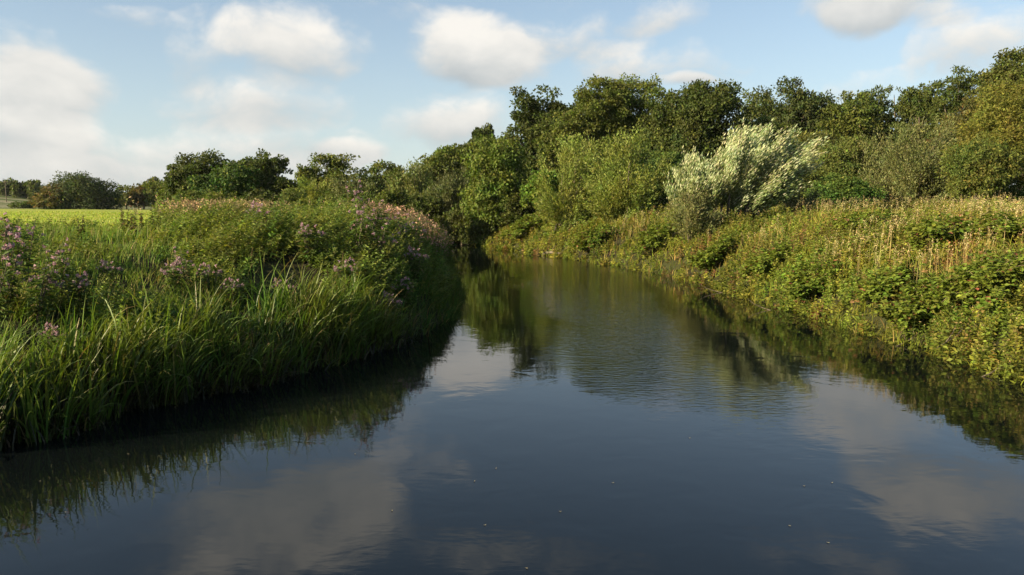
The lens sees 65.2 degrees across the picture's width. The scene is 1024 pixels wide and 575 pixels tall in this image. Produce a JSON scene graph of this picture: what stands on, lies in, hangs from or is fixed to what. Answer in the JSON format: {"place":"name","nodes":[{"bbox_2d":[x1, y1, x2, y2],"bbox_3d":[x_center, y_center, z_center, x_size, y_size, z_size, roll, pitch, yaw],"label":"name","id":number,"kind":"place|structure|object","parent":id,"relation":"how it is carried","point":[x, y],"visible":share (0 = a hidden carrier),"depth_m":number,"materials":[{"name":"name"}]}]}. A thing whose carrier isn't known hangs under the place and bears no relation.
{"place":"outdoors","nodes":[
{"label":"outdoors","id":0,"kind":"place"},
{"bbox_2d":[0,218,271,362],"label":"rough grass","id":1,"kind":"structure","parent":0,"point":[122,250],"depth_m":19.25,"materials":[{"name":"green plant"}]},
{"bbox_2d":[0,242,1023,574],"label":"river water","id":2,"kind":"structure","parent":0,"point":[544,402],"depth_m":11.09,"materials":[{"name":"blue liquid"}]},
{"bbox_2d":[0,195,1023,442],"bbox_3d":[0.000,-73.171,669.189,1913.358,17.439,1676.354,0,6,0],"label":"ground","id":3,"kind":"structure","parent":0,"point":[276,267],"depth_m":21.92,"materials":[{"name":"green plant"}]},
{"bbox_2d":[0,256,19,326],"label":"balsam plant","id":4,"kind":"object","parent":3,"relation":"on","point":[3,304],"visible":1,"depth_m":14.44,"materials":[{"name":"green plant"}]},
{"bbox_2d":[0,226,31,315],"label":"balsam plant","id":5,"kind":"object","parent":3,"relation":"on","point":[11,262],"visible":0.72,"depth_m":15.14,"materials":[{"name":"green plant"}]},
{"bbox_2d":[2,218,41,289],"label":"balsam plant","id":6,"kind":"object","parent":3,"relation":"on","point":[28,260],"visible":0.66,"depth_m":16.87,"materials":[{"name":"green plant"}]},
{"bbox_2d":[0,212,45,264],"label":"balsam plant","id":7,"kind":"object","parent":3,"relation":"on","point":[6,230],"visible":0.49,"depth_m":18.35,"materials":[{"name":"green plant"}]},
{"bbox_2d":[21,255,64,326],"bbox_3d":[-8.825,0.067,15.086,0.773,1.352,1.026,-3,7,-28],"label":"balsam plant","id":8,"kind":"object","parent":3,"relation":"on","point":[44,280],"visible":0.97,"depth_m":14.96,"materials":[{"name":"green plant"}]},
{"bbox_2d":[27,182,72,207],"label":"dome tree","id":9,"kind":"object","parent":3,"relation":"on","point":[39,199],"visible":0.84,"depth_m":178.90,"materials":[{"name":"green plant"}]},
{"bbox_2d":[35,323,68,362],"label":"balsam plant","id":10,"kind":"object","parent":3,"relation":"on","point":[55,333],"visible":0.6,"depth_m":13.78,"materials":[{"name":"green plant"}]},
{"bbox_2d":[37,237,75,298],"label":"balsam plant","id":11,"kind":"object","parent":3,"relation":"on","point":[62,264],"visible":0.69,"depth_m":16.42,"materials":[{"name":"green plant"}]},
{"bbox_2d":[54,271,97,318],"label":"balsam plant","id":12,"kind":"object","parent":3,"relation":"on","point":[77,287],"visible":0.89,"depth_m":15.56,"materials":[{"name":"green plant"}]},
{"bbox_2d":[30,170,124,209],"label":"dome tree","id":13,"kind":"object","parent":3,"relation":"on","point":[87,192],"visible":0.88,"depth_m":180.63,"materials":[{"name":"green plant"}]},
{"bbox_2d":[0,211,171,225],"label":"field grass","id":14,"kind":"structure","parent":3,"relation":"on","point":[33,214],"depth_m":78.93,"materials":[{"name":"green plant"}]},
{"bbox_2d":[95,259,125,294],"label":"balsam plant","id":15,"kind":"object","parent":3,"relation":"on","point":[106,270],"visible":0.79,"depth_m":17.49,"materials":[{"name":"green plant"}]},
{"bbox_2d":[126,180,152,208],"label":"hedgerow tree","id":16,"kind":"object","parent":3,"relation":"on","point":[136,195],"visible":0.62,"depth_m":192.48,"materials":[{"name":"green plant"}]},
{"bbox_2d":[141,179,170,209],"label":"hedgerow tree","id":17,"kind":"object","parent":3,"relation":"on","point":[150,194],"visible":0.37,"depth_m":187.12,"materials":[{"name":"green plant"}]},
{"bbox_2d":[157,259,190,298],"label":"balsam plant","id":18,"kind":"object","parent":3,"relation":"on","point":[169,273],"visible":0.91,"depth_m":17.80,"materials":[{"name":"green plant"}]},
{"bbox_2d":[161,164,200,204],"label":"round tree","id":19,"kind":"object","parent":3,"relation":"on","point":[174,180],"visible":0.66,"depth_m":91.24,"materials":[{"name":"green plant"}]},
{"bbox_2d":[167,246,197,291],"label":"balsam plant","id":20,"kind":"object","parent":3,"relation":"on","point":[182,260],"visible":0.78,"depth_m":18.52,"materials":[{"name":"green plant"}]},
{"bbox_2d":[171,189,208,206],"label":"undergrowth bush","id":21,"kind":"object","parent":3,"relation":"on","point":[194,194],"visible":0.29,"depth_m":83.22,"materials":[{"name":"green plant"}]},
{"bbox_2d":[155,148,234,206],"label":"round tree","id":22,"kind":"object","parent":3,"relation":"on","point":[202,161],"visible":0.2,"depth_m":94.54,"materials":[{"name":"green plant"}]},
{"bbox_2d":[191,262,225,301],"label":"balsam plant","id":23,"kind":"object","parent":3,"relation":"on","point":[206,272],"visible":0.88,"depth_m":18.28,"materials":[{"name":"green plant"}]},
{"bbox_2d":[120,195,308,226],"bbox_3d":[-13.706,-3.654,39.349,5.603,1.782,15.926,0,6,0],"label":"russet grass drift","id":24,"kind":"object","parent":3,"relation":"on","point":[198,204],"visible":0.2,"depth_m":36.20,"materials":[{"name":"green plant"}]},
{"bbox_2d":[0,251,441,450],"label":"reeds","id":25,"kind":"object","parent":3,"relation":"on","point":[143,371],"visible":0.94,"depth_m":14.67,"materials":[{"name":"green plant"}]},
{"bbox_2d":[186,159,267,199],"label":"round tree","id":26,"kind":"object","parent":3,"relation":"on","point":[234,181],"visible":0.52,"depth_m":85.94,"materials":[{"name":"green plant"}]},
{"bbox_2d":[216,277,246,315],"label":"balsam plant","id":27,"kind":"object","parent":3,"relation":"on","point":[233,287],"visible":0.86,"depth_m":18.09,"materials":[{"name":"green plant"}]},
{"bbox_2d":[0,181,464,348],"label":"nettle bed","id":28,"kind":"object","parent":3,"relation":"on","point":[287,238],"visible":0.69,"depth_m":22.08,"materials":[{"name":"green plant"}]},
{"bbox_2d":[238,187,280,206],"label":"undergrowth bush","id":29,"kind":"object","parent":3,"relation":"on","point":[266,196],"visible":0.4,"depth_m":81.91,"materials":[{"name":"green plant"}]},
{"bbox_2d":[243,148,298,194],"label":"round tree","id":30,"kind":"object","parent":3,"relation":"on","point":[273,169],"visible":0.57,"depth_m":88.16,"materials":[{"name":"green plant"}]},
{"bbox_2d":[274,187,307,207],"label":"undergrowth bush","id":31,"kind":"object","parent":3,"relation":"on","point":[292,196],"visible":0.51,"depth_m":80.72,"materials":[{"name":"green plant"}]},
{"bbox_2d":[281,172,334,207],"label":"willow bush","id":32,"kind":"object","parent":3,"relation":"on","point":[312,191],"visible":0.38,"depth_m":83.44,"materials":[{"name":"green plant"}]},
{"bbox_2d":[294,222,327,267],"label":"balsam plant","id":33,"kind":"object","parent":3,"relation":"on","point":[306,247],"visible":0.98,"depth_m":21.51,"materials":[{"name":"green plant"}]},
{"bbox_2d":[294,152,374,198],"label":"domed tree","id":34,"kind":"object","parent":3,"relation":"on","point":[337,166],"visible":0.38,"depth_m":109.97,"materials":[{"name":"green plant"}]},
{"bbox_2d":[330,257,362,285],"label":"balsam plant","id":35,"kind":"object","parent":3,"relation":"on","point":[349,268],"visible":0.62,"depth_m":20.52,"materials":[{"name":"green plant"}]},
{"bbox_2d":[326,172,379,207],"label":"willow bush","id":36,"kind":"object","parent":3,"relation":"on","point":[338,187],"visible":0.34,"depth_m":70.21,"materials":[{"name":"green plant"}]},
{"bbox_2d":[341,179,372,228],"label":"balsam plant","id":37,"kind":"object","parent":3,"relation":"on","point":[357,191],"visible":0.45,"depth_m":29.72,"materials":[{"name":"green plant"}]},
{"bbox_2d":[247,240,470,366],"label":"overhanging grass","id":38,"kind":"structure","parent":3,"relation":"on","point":[457,302],"depth_m":23.83,"materials":[{"name":"green plant"}]},
{"bbox_2d":[347,199,375,261],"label":"balsam plant","id":39,"kind":"object","parent":3,"relation":"on","point":[362,235],"visible":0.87,"depth_m":22.50,"materials":[{"name":"green plant"}]},
{"bbox_2d":[362,199,390,240],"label":"balsam plant","id":40,"kind":"object","parent":3,"relation":"on","point":[376,218],"visible":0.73,"depth_m":25.81,"materials":[{"name":"green plant"}]},
{"bbox_2d":[308,199,456,261],"bbox_3d":[-5.624,-2.337,34.086,6.255,3.022,18.476,-1,6,-12],"label":"pink willowherb drift","id":41,"kind":"object","parent":3,"relation":"on","point":[427,225],"visible":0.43,"depth_m":32.45,"materials":[{"name":"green plant"}]},
{"bbox_2d":[366,222,401,268],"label":"balsam plant","id":42,"kind":"object","parent":3,"relation":"on","point":[381,238],"visible":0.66,"depth_m":22.64,"materials":[{"name":"green plant"}]},
{"bbox_2d":[369,159,407,190],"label":"distant tree","id":43,"kind":"object","parent":3,"relation":"on","point":[377,167],"visible":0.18,"depth_m":147.27,"materials":[{"name":"green plant"}]},
{"bbox_2d":[369,185,412,213],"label":"undergrowth bush","id":44,"kind":"object","parent":3,"relation":"on","point":[394,197],"visible":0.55,"depth_m":64.35,"materials":[{"name":"green plant"}]},
{"bbox_2d":[388,276,415,311],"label":"balsam plant","id":45,"kind":"object","parent":3,"relation":"on","point":[407,291],"visible":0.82,"depth_m":21.83,"materials":[{"name":"green plant"}]},
{"bbox_2d":[388,212,425,250],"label":"balsam plant","id":46,"kind":"object","parent":3,"relation":"on","point":[402,229],"visible":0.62,"depth_m":26.61,"materials":[{"name":"green plant"}]},
{"bbox_2d":[380,156,446,207],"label":"willow tree","id":47,"kind":"object","parent":3,"relation":"on","point":[408,186],"visible":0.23,"depth_m":81.11,"materials":[{"name":"green plant"}]},
{"bbox_2d":[402,245,431,283],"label":"balsam plant","id":48,"kind":"object","parent":3,"relation":"on","point":[415,264],"visible":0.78,"depth_m":24.05,"materials":[{"name":"green plant"}]},
{"bbox_2d":[408,192,445,219],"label":"water bush","id":49,"kind":"object","parent":3,"relation":"on","point":[421,203],"visible":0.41,"depth_m":75.93,"materials":[{"name":"green plant"}]},
{"bbox_2d":[409,150,467,198],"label":"bend tree","id":50,"kind":"object","parent":3,"relation":"on","point":[439,167],"visible":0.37,"depth_m":86.07,"materials":[{"name":"green plant"}]},
{"bbox_2d":[422,159,472,215],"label":"water bush","id":51,"kind":"object","parent":3,"relation":"on","point":[446,194],"visible":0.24,"depth_m":76.71,"materials":[{"name":"green plant"}]},
{"bbox_2d":[441,206,468,243],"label":"water bush","id":52,"kind":"object","parent":3,"relation":"on","point":[456,227],"visible":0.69,"depth_m":69.95,"materials":[{"name":"green plant"}]},
{"bbox_2d":[430,141,481,201],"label":"bend tree","id":53,"kind":"object","parent":3,"relation":"on","point":[458,151],"visible":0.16,"depth_m":87.47,"materials":[{"name":"green plant"}]},
{"bbox_2d":[463,208,495,245],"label":"water bush","id":54,"kind":"object","parent":3,"relation":"on","point":[473,234],"visible":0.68,"depth_m":68.21,"materials":[{"name":"green plant"}]},
{"bbox_2d":[468,123,494,144],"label":"round tree","id":55,"kind":"object","parent":3,"relation":"on","point":[488,129],"visible":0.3,"depth_m":109.86,"materials":[{"name":"green plant"}]},
{"bbox_2d":[457,133,534,230],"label":"light trunk tree","id":56,"kind":"object","parent":3,"relation":"on","point":[497,179],"visible":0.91,"depth_m":67.80,"materials":[{"name":"green plant"}]},
{"bbox_2d":[498,191,536,224],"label":"undergrowth bush","id":57,"kind":"object","parent":3,"relation":"on","point":[514,209],"visible":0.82,"depth_m":66.91,"materials":[{"name":"green plant"}]},
{"bbox_2d":[500,211,543,238],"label":"bramble bush","id":58,"kind":"object","parent":3,"relation":"on","point":[521,226],"visible":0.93,"depth_m":61.53,"materials":[{"name":"green plant"}]},
{"bbox_2d":[514,150,549,179],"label":"oak tree","id":59,"kind":"object","parent":3,"relation":"on","point":[533,164],"visible":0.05,"depth_m":81.34,"materials":[{"name":"green plant"}]},
{"bbox_2d":[497,84,582,163],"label":"oak tree","id":60,"kind":"object","parent":3,"relation":"on","point":[533,120],"visible":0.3,"depth_m":89.93,"materials":[{"name":"green plant"}]},
{"bbox_2d":[519,166,561,208],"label":"bright shrub","id":61,"kind":"object","parent":3,"relation":"on","point":[529,191],"visible":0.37,"depth_m":65.18,"materials":[{"name":"green plant"}]},
{"bbox_2d":[533,114,584,192],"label":"slender tree","id":62,"kind":"object","parent":3,"relation":"on","point":[568,124],"visible":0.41,"depth_m":76.10,"materials":[{"name":"green plant"}]},
{"bbox_2d":[526,130,610,231],"bbox_3d":[4.287,-7.582,57.594,6.727,7.583,4.867,0,6,0],"label":"willow tree","id":63,"kind":"object","parent":3,"relation":"on","point":[572,208],"visible":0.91,"depth_m":56.84,"materials":[{"name":"green plant"}]},
{"bbox_2d":[565,224,611,250],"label":"bramble bush","id":64,"kind":"object","parent":3,"relation":"on","point":[582,242],"visible":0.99,"depth_m":50.32,"materials":[{"name":"green plant"}]},
{"bbox_2d":[552,73,637,172],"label":"oak tree","id":65,"kind":"object","parent":3,"relation":"on","point":[594,106],"visible":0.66,"depth_m":83.12,"materials":[{"name":"green plant"}]},
{"bbox_2d":[574,111,675,223],"bbox_3d":[7.737,-7.631,54.290,6.128,8.541,5.594,3,7,29],"label":"willow tree","id":66,"kind":"object","parent":3,"relation":"on","point":[617,193],"visible":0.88,"depth_m":53.91,"materials":[{"name":"green plant"}]},
{"bbox_2d":[598,72,666,196],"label":"oak tree","id":67,"kind":"object","parent":3,"relation":"on","point":[647,89],"visible":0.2,"depth_m":84.70,"materials":[{"name":"green plant"}]},
{"bbox_2d":[630,221,680,252],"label":"bramble bush","id":68,"kind":"object","parent":3,"relation":"on","point":[650,238],"visible":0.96,"depth_m":43.64,"materials":[{"name":"green plant"}]},
{"bbox_2d":[646,186,674,215],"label":"undergrowth bush","id":69,"kind":"object","parent":3,"relation":"on","point":[663,201],"visible":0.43,"depth_m":55.30,"materials":[{"name":"green plant"}]},
{"bbox_2d":[635,148,687,202],"bbox_3d":[12.758,-8.598,65.550,6.681,5.802,4.725,0,6,0],"label":"shade tree","id":70,"kind":"object","parent":3,"relation":"on","point":[672,163],"visible":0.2,"depth_m":64.79,"materials":[{"name":"green plant"}]},
{"bbox_2d":[636,87,687,163],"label":"oak tree","id":71,"kind":"object","parent":3,"relation":"on","point":[654,119],"visible":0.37,"depth_m":81.44,"materials":[{"name":"green plant"}]},
{"bbox_2d":[660,185,726,244],"bbox_3d":[9.469,-3.730,41.835,3.560,3.270,2.619,0,6,0],"label":"sallow bush","id":72,"kind":"object","parent":3,"relation":"on","point":[698,222],"visible":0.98,"depth_m":41.55,"materials":[{"name":"green plant"}]},
{"bbox_2d":[651,78,756,180],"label":"oak tree","id":73,"kind":"object","parent":3,"relation":"on","point":[704,124],"visible":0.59,"depth_m":79.16,"materials":[{"name":"green plant"}]},
{"bbox_2d":[684,231,740,274],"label":"bramble bush","id":74,"kind":"object","parent":3,"relation":"on","point":[710,256],"visible":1,"depth_m":36.23,"materials":[{"name":"green plant"}]},
{"bbox_2d":[455,194,1023,383],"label":"bank herbs","id":75,"kind":"object","parent":3,"relation":"on","point":[1010,371],"visible":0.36,"depth_m":28.03,"materials":[{"name":"green plant"}]},
{"bbox_2d":[662,117,829,223],"bbox_3d":[12.618,-6.119,43.256,9.012,6.128,5.177,0,6,0],"label":"silver willow","id":76,"kind":"object","parent":3,"relation":"on","point":[752,191],"visible":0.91,"depth_m":42.42,"materials":[{"name":"green plant"}]},
{"bbox_2d":[732,89,776,132],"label":"tree","id":77,"kind":"object","parent":3,"relation":"on","point":[749,101],"visible":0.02,"depth_m":97.10,"materials":[{"name":"green plant"}]},
{"bbox_2d":[738,241,799,280],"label":"bramble bush","id":78,"kind":"object","parent":3,"relation":"on","point":[757,263],"visible":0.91,"depth_m":30.18,"materials":[{"name":"green plant"}]},
{"bbox_2d":[737,114,804,183],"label":"tree","id":79,"kind":"object","parent":3,"relation":"on","point":[762,121],"visible":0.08,"depth_m":81.38,"materials":[{"name":"green plant"}]},
{"bbox_2d":[551,192,1023,309],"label":"straw grass stalks","id":80,"kind":"object","parent":3,"relation":"on","point":[896,223],"visible":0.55,"depth_m":27.90,"materials":[{"name":"plant"}]},
{"bbox_2d":[748,75,837,143],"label":"tree","id":81,"kind":"object","parent":3,"relation":"on","point":[801,109],"visible":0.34,"depth_m":90.72,"materials":[{"name":"green plant"}]},
{"bbox_2d":[780,179,824,211],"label":"sallow bush","id":82,"kind":"object","parent":3,"relation":"on","point":[815,195],"visible":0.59,"depth_m":46.39,"materials":[{"name":"green plant"}]},
{"bbox_2d":[770,255,844,302],"bbox_3d":[9.871,-0.199,26.714,2.152,1.734,2.166,0,6,0],"label":"bramble bush","id":83,"kind":"object","parent":3,"relation":"on","point":[795,288],"visible":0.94,"depth_m":26.36,"materials":[{"name":"green plant"}]},
{"bbox_2d":[793,128,841,181],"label":"tree","id":84,"kind":"object","parent":3,"relation":"on","point":[801,136],"visible":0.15,"depth_m":72.50,"materials":[{"name":"green plant"}]},
{"bbox_2d":[804,172,887,207],"bbox_3d":[22.644,-6.346,54.635,5.797,3.165,4.534,0,6,0],"label":"hawthorn bush","id":85,"kind":"object","parent":3,"relation":"on","point":[847,188],"visible":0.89,"depth_m":53.36,"materials":[{"name":"green plant"}]},
{"bbox_2d":[811,90,890,178],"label":"tree","id":86,"kind":"object","parent":3,"relation":"on","point":[844,121],"visible":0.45,"depth_m":81.55,"materials":[{"name":"green plant"}]},
{"bbox_2d":[809,134,899,203],"bbox_3d":[25.974,-8.684,61.443,7.218,6.330,6.003,0,6,0],"label":"hawthorn bush","id":87,"kind":"object","parent":3,"relation":"on","point":[837,159],"visible":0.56,"depth_m":60.09,"materials":[{"name":"green plant"}]},
{"bbox_2d":[830,208,902,230],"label":"bramble bush","id":88,"kind":"object","parent":3,"relation":"on","point":[852,217],"visible":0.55,"depth_m":30.48,"materials":[{"name":"green plant"}]},
{"bbox_2d":[839,84,897,183],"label":"tree","id":89,"kind":"object","parent":3,"relation":"on","point":[878,110],"visible":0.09,"depth_m":87.46,"materials":[{"name":"green plant"}]},
{"bbox_2d":[850,261,925,304],"bbox_3d":[10.604,-0.110,22.740,1.788,1.293,1.863,0,6,0],"label":"bramble bush","id":90,"kind":"object","parent":3,"relation":"on","point":[883,284],"visible":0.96,"depth_m":22.38,"materials":[{"name":"green plant"}]},
{"bbox_2d":[874,84,914,162],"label":"thin tree","id":91,"kind":"object","parent":3,"relation":"on","point":[890,120],"visible":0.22,"depth_m":85.89,"materials":[{"name":"green plant"}]},
{"bbox_2d":[853,105,971,204],"bbox_3d":[28.098,-8.549,55.273,9.306,8.057,7.264,0,6,0],"label":"pale willow","id":92,"kind":"object","parent":3,"relation":"on","point":[913,183],"visible":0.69,"depth_m":54.26,"materials":[{"name":"green plant"}]},
{"bbox_2d":[865,272,962,339],"bbox_3d":[10.155,0.459,20.522,2.325,1.765,2.153,0,6,0],"label":"bramble bush","id":93,"kind":"object","parent":3,"relation":"on","point":[902,314],"visible":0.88,"depth_m":20.26,"materials":[{"name":"green plant"}]},
{"bbox_2d":[893,82,941,166],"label":"thin tree","id":94,"kind":"object","parent":3,"relation":"on","point":[917,99],"visible":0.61,"depth_m":81.88,"materials":[{"name":"green plant"}]},
{"bbox_2d":[903,212,984,249],"bbox_3d":[13.260,-1.718,24.552,2.221,1.169,2.468,0,6,0],"label":"bramble bush","id":95,"kind":"object","parent":3,"relation":"on","point":[931,228],"visible":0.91,"depth_m":24.37,"materials":[{"name":"green plant"}]},
{"bbox_2d":[918,65,985,156],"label":"thin tree","id":96,"kind":"object","parent":3,"relation":"on","point":[944,102],"visible":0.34,"depth_m":75.95,"materials":[{"name":"green plant"}]},
{"bbox_2d":[920,93,991,169],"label":"brown tree","id":97,"kind":"object","parent":3,"relation":"on","point":[962,113],"visible":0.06,"depth_m":65.24,"materials":[{"name":"green plant"}]},
{"bbox_2d":[923,244,1023,315],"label":"bramble bush","id":98,"kind":"object","parent":3,"relation":"on","point":[980,281],"visible":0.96,"depth_m":18.82,"materials":[{"name":"green plant"}]},
{"bbox_2d":[933,130,1023,201],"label":"edge tree","id":99,"kind":"object","parent":3,"relation":"on","point":[983,169],"visible":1,"depth_m":46.69,"materials":[{"name":"green plant"}]},
{"bbox_2d":[939,78,1023,191],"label":"edge tree","id":100,"kind":"object","parent":3,"relation":"on","point":[1004,118],"visible":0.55,"depth_m":49.97,"materials":[{"name":"green plant"}]},
{"bbox_2d":[968,208,1023,248],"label":"bramble bush","id":101,"kind":"object","parent":3,"relation":"on","point":[1010,228],"visible":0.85,"depth_m":22.38,"materials":[{"name":"green plant"}]},
{"bbox_2d":[973,46,1023,191],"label":"edge tree","id":102,"kind":"object","parent":3,"relation":"on","point":[1011,66],"visible":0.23,"depth_m":56.53,"materials":[{"name":"green plant"}]},
{"bbox_2d":[982,180,1023,204],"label":"undergrowth bush","id":103,"kind":"object","parent":3,"relation":"on","point":[1017,194],"visible":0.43,"depth_m":49.02,"materials":[{"name":"green plant"}]},
{"bbox_2d":[0,0,1023,192],"label":"sky","id":104,"kind":"structure","parent":0,"point":[115,90],"materials":[{"name":"blue"}]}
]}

